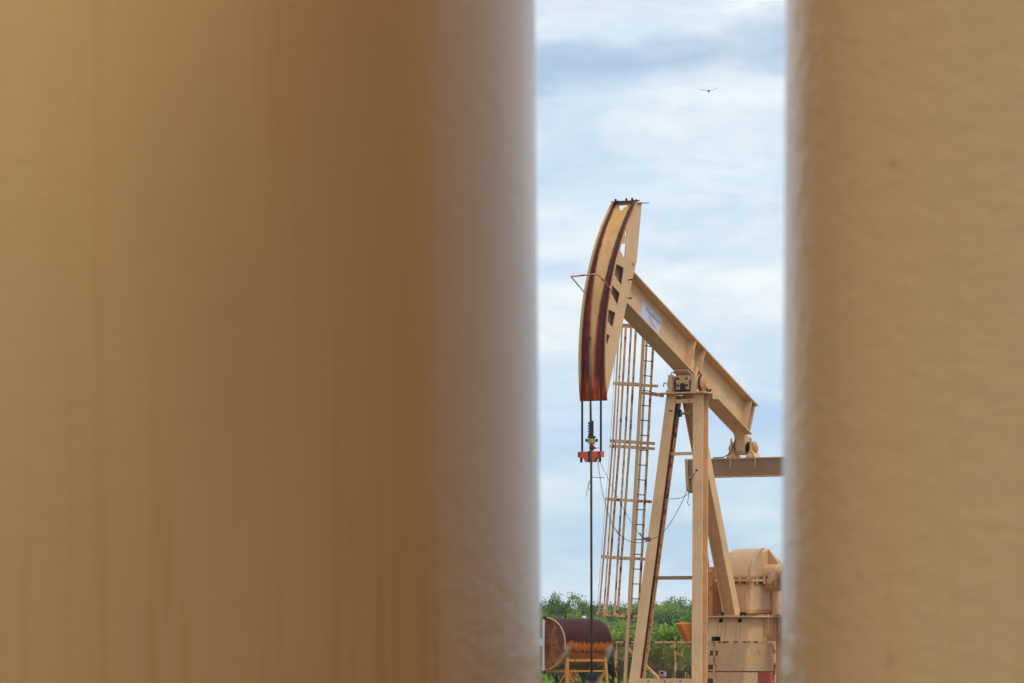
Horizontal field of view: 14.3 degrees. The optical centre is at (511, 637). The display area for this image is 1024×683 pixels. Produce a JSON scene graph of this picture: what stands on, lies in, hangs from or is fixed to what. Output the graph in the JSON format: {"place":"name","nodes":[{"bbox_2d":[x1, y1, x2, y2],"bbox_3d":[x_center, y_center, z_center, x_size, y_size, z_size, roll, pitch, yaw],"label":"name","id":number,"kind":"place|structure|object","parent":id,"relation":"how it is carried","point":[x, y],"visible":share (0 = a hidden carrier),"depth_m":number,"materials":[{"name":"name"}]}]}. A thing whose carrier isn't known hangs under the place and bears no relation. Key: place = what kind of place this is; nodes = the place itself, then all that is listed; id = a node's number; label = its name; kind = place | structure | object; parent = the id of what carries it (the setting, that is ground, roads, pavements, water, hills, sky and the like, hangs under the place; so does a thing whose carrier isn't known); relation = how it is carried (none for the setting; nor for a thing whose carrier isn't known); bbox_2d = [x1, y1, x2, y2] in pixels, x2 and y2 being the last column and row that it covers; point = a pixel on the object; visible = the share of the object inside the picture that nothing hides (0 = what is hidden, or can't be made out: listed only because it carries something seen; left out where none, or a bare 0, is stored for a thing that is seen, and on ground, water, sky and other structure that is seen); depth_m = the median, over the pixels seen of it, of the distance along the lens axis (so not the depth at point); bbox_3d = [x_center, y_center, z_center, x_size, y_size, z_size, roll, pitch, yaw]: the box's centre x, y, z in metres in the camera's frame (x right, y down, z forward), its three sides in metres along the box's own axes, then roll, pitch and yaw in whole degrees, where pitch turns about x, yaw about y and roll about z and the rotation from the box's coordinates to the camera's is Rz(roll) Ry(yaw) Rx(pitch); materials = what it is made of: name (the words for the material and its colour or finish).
{"place":"outdoors","nodes":[
{"label":"outdoors","id":0,"kind":"place"},
{"bbox_2d":[541,673,689,682],"bbox_3d":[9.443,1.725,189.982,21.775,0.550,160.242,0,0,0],"label":"grass","id":1,"kind":"structure","parent":0,"point":[546,677],"depth_m":151.04,"materials":[{"name":"green plant"}]},
{"bbox_2d":[535,0,785,609],"label":"sky","id":2,"kind":"structure","parent":0,"point":[622,112],"materials":[{"name":"blue"}]},
{"label":"ground","id":3,"kind":"structure","parent":0,"visible":0},
{"bbox_2d":[0,0,540,682],"bbox_3d":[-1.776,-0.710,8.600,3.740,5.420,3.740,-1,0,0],"label":"storage tank","id":4,"kind":"object","parent":3,"relation":"on","point":[268,354],"visible":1,"depth_m":7.35,"materials":[{"name":"beige metal"}]},
{"bbox_2d":[541,669,564,682],"bbox_3d":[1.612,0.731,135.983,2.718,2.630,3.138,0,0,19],"label":"brush bush","id":5,"kind":"object","parent":3,"relation":"on","point":[556,679],"visible":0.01,"depth_m":136.07,"materials":[{"name":"green plant"}]},
{"bbox_2d":[541,610,571,617],"bbox_3d":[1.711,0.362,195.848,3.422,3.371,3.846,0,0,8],"label":"mesquite tree","id":6,"kind":"object","parent":3,"relation":"on","point":[555,616],"visible":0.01,"depth_m":195.27,"materials":[{"name":"green plant"}]},
{"bbox_2d":[541,591,589,617],"bbox_3d":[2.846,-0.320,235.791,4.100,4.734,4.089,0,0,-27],"label":"mesquite tree","id":7,"kind":"object","parent":3,"relation":"on","point":[553,606],"visible":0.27,"depth_m":234.79,"materials":[{"name":"green plant"}]},
{"bbox_2d":[550,609,584,617],"bbox_3d":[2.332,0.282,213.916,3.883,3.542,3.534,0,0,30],"label":"huisache tree","id":8,"kind":"object","parent":3,"relation":"on","point":[575,613],"depth_m":213.99,"materials":[{"name":"green plant"}]},
{"bbox_2d":[553,611,586,617],"bbox_3d":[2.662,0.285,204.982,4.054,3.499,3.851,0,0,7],"label":"mesquite tree","id":9,"kind":"object","parent":3,"relation":"on","point":[573,616],"visible":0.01,"depth_m":204.40,"materials":[{"name":"green plant"}]},
{"bbox_2d":[541,615,612,682],"bbox_3d":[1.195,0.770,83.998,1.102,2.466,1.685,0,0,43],"label":"fuel tank","id":10,"kind":"object","parent":3,"relation":"on","point":[565,643],"visible":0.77,"depth_m":83.50,"materials":[{"name":"brown metal"}]},
{"bbox_2d":[546,647,628,682],"bbox_3d":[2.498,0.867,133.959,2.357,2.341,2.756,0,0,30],"label":"brush bush","id":11,"kind":"object","parent":3,"relation":"on","point":[582,675],"visible":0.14,"depth_m":133.78,"materials":[{"name":"green plant"}]},
{"bbox_2d":[579,613,609,625],"bbox_3d":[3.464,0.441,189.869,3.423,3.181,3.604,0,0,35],"label":"mesquite tree","id":12,"kind":"object","parent":3,"relation":"on","point":[602,619],"visible":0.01,"depth_m":190.07,"materials":[{"name":"green plant"}]},
{"bbox_2d":[586,625,618,680],"bbox_3d":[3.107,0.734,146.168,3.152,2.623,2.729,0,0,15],"label":"brush bush","id":13,"kind":"object","parent":3,"relation":"on","point":[613,628],"depth_m":146.16,"materials":[{"name":"green plant"}]},
{"bbox_2d":[585,606,621,623],"bbox_3d":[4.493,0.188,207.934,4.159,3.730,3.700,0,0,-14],"label":"mesquite tree","id":14,"kind":"object","parent":3,"relation":"on","point":[611,618],"visible":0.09,"depth_m":207.96,"materials":[{"name":"green plant"}]},
{"bbox_2d":[593,616,615,627],"bbox_3d":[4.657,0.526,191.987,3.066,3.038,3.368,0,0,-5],"label":"huisache tree","id":15,"kind":"object","parent":3,"relation":"on","point":[609,622],"visible":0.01,"depth_m":191.94,"materials":[{"name":"green plant"}]},
{"bbox_2d":[586,600,622,617],"bbox_3d":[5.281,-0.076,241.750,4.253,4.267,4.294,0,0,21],"label":"mesquite tree","id":16,"kind":"object","parent":3,"relation":"on","point":[595,610],"visible":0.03,"depth_m":242.53,"materials":[{"name":"green plant"}]},
{"bbox_2d":[589,601,623,616],"bbox_3d":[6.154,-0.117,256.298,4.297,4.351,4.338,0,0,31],"label":"mesquite tree","id":17,"kind":"object","parent":3,"relation":"on","point":[602,605],"visible":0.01,"depth_m":255.24,"materials":[{"name":"green plant"}]},
{"bbox_2d":[599,628,635,682],"bbox_3d":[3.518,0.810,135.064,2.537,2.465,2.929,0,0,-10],"label":"brush bush","id":18,"kind":"object","parent":3,"relation":"on","point":[621,636],"visible":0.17,"depth_m":134.64,"materials":[{"name":"green plant"}]},
{"bbox_2d":[614,618,636,631],"bbox_3d":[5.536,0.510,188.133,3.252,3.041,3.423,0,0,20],"label":"mesquite tree","id":19,"kind":"object","parent":3,"relation":"on","point":[621,624],"visible":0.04,"depth_m":187.69,"materials":[{"name":"green plant"}]},
{"bbox_2d":[614,608,636,625],"bbox_3d":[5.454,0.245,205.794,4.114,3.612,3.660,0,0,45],"label":"mesquite tree","id":20,"kind":"object","parent":3,"relation":"on","point":[623,618],"visible":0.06,"depth_m":205.22,"materials":[{"name":"green plant"}]},
{"bbox_2d":[619,604,637,612],"bbox_3d":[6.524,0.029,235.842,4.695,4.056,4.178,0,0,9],"label":"mesquite tree","id":21,"kind":"object","parent":3,"relation":"on","point":[633,609],"visible":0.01,"depth_m":235.68,"materials":[{"name":"green plant"}]},
{"bbox_2d":[605,600,654,612],"bbox_3d":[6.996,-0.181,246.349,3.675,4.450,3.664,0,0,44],"label":"mesquite tree","id":22,"kind":"object","parent":3,"relation":"on","point":[623,609],"visible":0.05,"depth_m":247.18,"materials":[{"name":"green plant"}]},
{"bbox_2d":[613,610,661,626],"bbox_3d":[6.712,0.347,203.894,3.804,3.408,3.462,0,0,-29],"label":"huisache tree","id":23,"kind":"object","parent":3,"relation":"on","point":[635,619],"visible":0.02,"depth_m":204.19,"materials":[{"name":"green plant"}]},
{"bbox_2d":[628,617,691,677],"bbox_3d":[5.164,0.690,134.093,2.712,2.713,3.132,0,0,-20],"label":"brush bush","id":24,"kind":"object","parent":3,"relation":"on","point":[672,633],"visible":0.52,"depth_m":133.70,"materials":[{"name":"green plant"}]},
{"bbox_2d":[653,606,689,629],"bbox_3d":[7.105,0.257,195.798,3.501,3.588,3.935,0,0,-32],"label":"mesquite tree","id":25,"kind":"object","parent":3,"relation":"on","point":[666,617],"visible":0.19,"depth_m":195.18,"materials":[{"name":"green plant"}]},
{"bbox_2d":[653,600,690,621],"bbox_3d":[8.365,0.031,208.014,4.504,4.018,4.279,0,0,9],"label":"mesquite tree","id":26,"kind":"object","parent":3,"relation":"on","point":[659,608],"visible":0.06,"depth_m":208.02,"materials":[{"name":"green plant"}]},
{"bbox_2d":[657,608,691,629],"bbox_3d":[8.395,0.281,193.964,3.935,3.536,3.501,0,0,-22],"label":"mesquite tree","id":27,"kind":"object","parent":3,"relation":"on","point":[679,620],"visible":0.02,"depth_m":194.66,"materials":[{"name":"green plant"}]},
{"bbox_2d":[660,596,688,610],"bbox_3d":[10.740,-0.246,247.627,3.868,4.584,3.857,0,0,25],"label":"mesquite tree","id":28,"kind":"object","parent":3,"relation":"on","point":[667,604],"visible":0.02,"depth_m":246.91,"materials":[{"name":"green plant"}]},
{"bbox_2d":[661,662,691,678],"bbox_3d":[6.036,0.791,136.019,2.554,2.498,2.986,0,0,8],"label":"brush bush","id":29,"kind":"object","parent":3,"relation":"on","point":[690,669],"visible":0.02,"depth_m":135.68,"materials":[{"name":"green plant"}]},
{"bbox_2d":[570,198,782,682],"bbox_3d":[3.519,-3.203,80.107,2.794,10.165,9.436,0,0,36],"label":"pumpjack","id":30,"kind":"object","parent":3,"relation":"on","point":[732,589],"visible":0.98,"depth_m":79.34,"materials":[{"name":"beige paint"}]},
{"bbox_2d":[585,335,604,682],"bbox_3d":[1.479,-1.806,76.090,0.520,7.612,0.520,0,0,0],"label":"polished rod","id":31,"kind":"object","parent":30,"relation":"hanging from","point":[591,677],"visible":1,"depth_m":76.07,"materials":[{"name":"metal"}]},
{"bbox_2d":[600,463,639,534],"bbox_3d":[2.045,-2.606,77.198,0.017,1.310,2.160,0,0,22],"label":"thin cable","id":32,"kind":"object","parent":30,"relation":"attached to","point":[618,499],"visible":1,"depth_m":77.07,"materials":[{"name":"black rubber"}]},
{"bbox_2d":[597,460,657,542],"bbox_3d":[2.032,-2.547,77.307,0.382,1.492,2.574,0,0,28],"label":"coiled cable","id":33,"kind":"object","parent":30,"relation":"hanging from","point":[618,533],"visible":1,"depth_m":77.22,"materials":[{"name":"black rubber"}]},
{"bbox_2d":[659,671,671,677],"bbox_3d":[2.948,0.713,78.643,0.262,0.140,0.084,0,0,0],"label":"sensor box","id":34,"kind":"object","parent":30,"relation":"attached to","point":[662,674],"visible":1,"depth_m":78.61,"materials":[{"name":"pink plastic"}]},
{"bbox_2d":[659,472,694,535],"bbox_3d":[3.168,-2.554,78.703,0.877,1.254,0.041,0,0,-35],"label":"hanging cable","id":35,"kind":"object","parent":30,"relation":"hanging from","point":[680,504],"visible":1,"depth_m":78.75,"materials":[{"name":"black rubber"}]},
{"bbox_2d":[639,533,650,541],"bbox_3d":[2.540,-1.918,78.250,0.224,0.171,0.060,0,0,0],"label":"cable connector","id":36,"kind":"object","parent":35,"relation":"attached to","point":[648,539],"visible":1,"depth_m":78.22,"materials":[{"name":"purple plastic"}]},
{"bbox_2d":[661,596,691,615],"bbox_3d":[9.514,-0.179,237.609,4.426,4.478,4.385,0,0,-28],"label":"mesquite tree","id":37,"kind":"object","parent":3,"relation":"on","point":[680,605],"visible":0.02,"depth_m":238.39,"materials":[{"name":"green plant"}]},
{"bbox_2d":[615,641,775,682],"bbox_3d":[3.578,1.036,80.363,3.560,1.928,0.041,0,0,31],"label":"guard fence","id":38,"kind":"object","parent":3,"relation":"on","point":[675,671],"visible":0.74,"depth_m":80.12,"materials":[{"name":"beige metal"}]},
{"bbox_2d":[758,672,772,682],"bbox_3d":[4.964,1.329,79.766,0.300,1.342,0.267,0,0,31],"label":"red box","id":39,"kind":"object","parent":3,"relation":"on","point":[765,675],"visible":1,"depth_m":79.64,"materials":[{"name":"plastic"}]},
{"bbox_2d":[781,0,1023,682],"bbox_3d":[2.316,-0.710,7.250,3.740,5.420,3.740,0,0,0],"label":"storage tank","id":40,"kind":"object","parent":3,"relation":"on","point":[903,467],"visible":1,"depth_m":6.54,"materials":[{"name":"beige metal"}]}
]}

